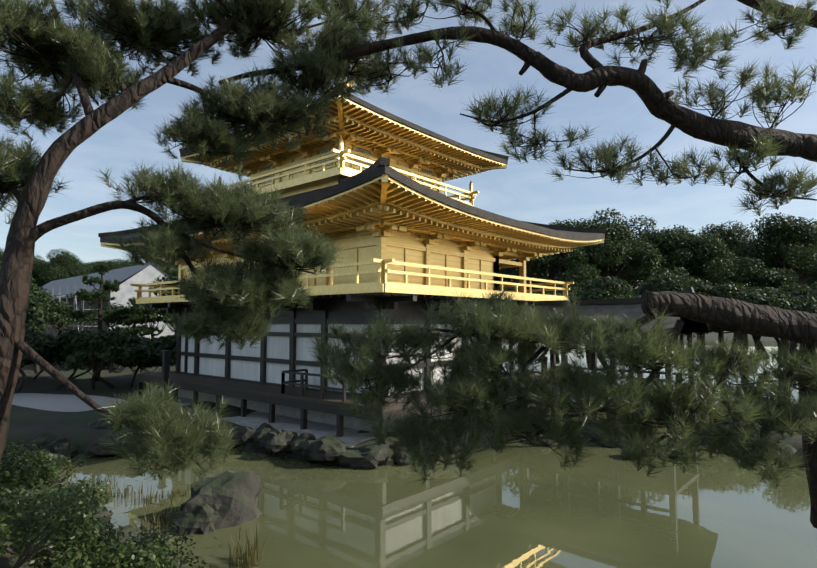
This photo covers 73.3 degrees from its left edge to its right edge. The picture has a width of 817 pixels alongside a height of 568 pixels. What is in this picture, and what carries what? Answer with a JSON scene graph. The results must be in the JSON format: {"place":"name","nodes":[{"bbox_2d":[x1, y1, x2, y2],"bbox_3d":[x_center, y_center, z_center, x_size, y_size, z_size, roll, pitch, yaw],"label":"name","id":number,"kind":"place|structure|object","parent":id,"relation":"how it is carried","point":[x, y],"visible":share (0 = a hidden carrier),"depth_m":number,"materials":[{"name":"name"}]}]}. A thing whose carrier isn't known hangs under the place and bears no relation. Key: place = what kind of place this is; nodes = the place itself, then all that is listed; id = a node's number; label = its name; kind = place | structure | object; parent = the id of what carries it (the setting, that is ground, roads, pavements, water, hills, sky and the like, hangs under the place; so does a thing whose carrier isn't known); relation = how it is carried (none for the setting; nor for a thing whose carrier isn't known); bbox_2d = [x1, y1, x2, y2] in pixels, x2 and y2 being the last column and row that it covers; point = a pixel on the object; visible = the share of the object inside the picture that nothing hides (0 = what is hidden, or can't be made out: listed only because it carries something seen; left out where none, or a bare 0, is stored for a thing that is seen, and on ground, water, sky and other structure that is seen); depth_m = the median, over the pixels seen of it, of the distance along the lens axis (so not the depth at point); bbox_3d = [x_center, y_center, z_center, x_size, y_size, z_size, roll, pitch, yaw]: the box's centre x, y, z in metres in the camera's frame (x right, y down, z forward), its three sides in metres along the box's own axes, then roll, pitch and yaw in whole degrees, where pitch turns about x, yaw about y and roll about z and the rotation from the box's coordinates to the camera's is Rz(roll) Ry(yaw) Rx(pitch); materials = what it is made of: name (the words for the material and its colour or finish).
{"place":"outdoors","nodes":[
{"label":"outdoors","id":0,"kind":"place"},
{"bbox_2d":[0,363,801,567],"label":"terrain","id":1,"kind":"structure","parent":0,"point":[27,425],"depth_m":16.73,"materials":[{"name":"green plant"}]},
{"bbox_2d":[12,393,127,411],"bbox_3d":[-12.838,4.292,20.317,6.906,0.001,3.040,-3,-5,41],"label":"gravel court","id":2,"kind":"object","parent":1,"relation":"on","point":[61,403],"visible":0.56,"depth_m":19.91,"materials":[{"name":"grey gravel"}]},
{"bbox_2d":[20,261,162,380],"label":"pines","id":3,"kind":"object","parent":1,"relation":"on","point":[103,266],"depth_m":26.78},
{"bbox_2d":[0,439,207,567],"bbox_3d":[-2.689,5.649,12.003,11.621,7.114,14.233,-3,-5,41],"label":"shrubs","id":4,"kind":"object","parent":1,"relation":"on","point":[19,471],"depth_m":4.85,"materials":[{"name":"green plant"}]},
{"bbox_2d":[0,0,404,485],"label":"pine","id":5,"kind":"object","parent":1,"relation":"on","point":[147,436],"depth_m":5.18,"materials":[{"name":"green plant"}]},
{"bbox_2d":[98,67,709,446],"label":"temple pavilion","id":6,"kind":"structure","parent":1,"relation":"on","point":[365,179],"depth_m":16.98,"materials":[{"name":"gold metal"}]},
{"bbox_2d":[25,419,804,567],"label":"rocks","id":7,"kind":"object","parent":1,"relation":"on","point":[226,499],"visible":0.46,"depth_m":12.70,"materials":[{"name":"stone"}]},
{"bbox_2d":[0,0,816,286],"label":"sky","id":8,"kind":"structure","parent":0,"point":[521,192],"materials":[{"name":"blue"}]},
{"bbox_2d":[22,331,799,365],"bbox_3d":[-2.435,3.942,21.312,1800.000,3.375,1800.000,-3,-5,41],"label":"terrain","id":9,"kind":"structure","parent":0,"point":[764,340],"depth_m":89.86,"materials":[{"name":"green plant"}]},
{"bbox_2d":[29,262,174,338],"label":"building","id":10,"kind":"structure","parent":9,"relation":"on","point":[125,276],"depth_m":46.35,"materials":[{"name":"white paint"}]},
{"bbox_2d":[0,208,816,391],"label":"trees","id":11,"kind":"object","parent":9,"relation":"on","point":[74,348],"depth_m":42.21,"materials":[{"name":"green plant"}]},
{"bbox_2d":[55,342,816,567],"bbox_3d":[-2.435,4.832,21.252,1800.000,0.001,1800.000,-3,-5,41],"label":"water","id":12,"kind":"structure","parent":0,"point":[525,504],"depth_m":9.77,"materials":[{"name":"green liquid"}]},
{"bbox_2d":[59,450,281,567],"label":"reeds","id":13,"kind":"object","parent":12,"relation":"in","point":[249,557],"visible":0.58,"depth_m":8.81,"materials":[{"name":"plant"}]},
{"bbox_2d":[72,452,445,564],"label":"floating leaves","id":14,"kind":"object","parent":12,"relation":"on","point":[239,528],"visible":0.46,"depth_m":10.19,"materials":[{"name":"green plant"}]},
{"bbox_2d":[219,0,816,527],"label":"pine","id":15,"kind":"object","parent":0,"point":[523,324],"depth_m":5.66,"materials":[{"name":"green plant"}]}
]}

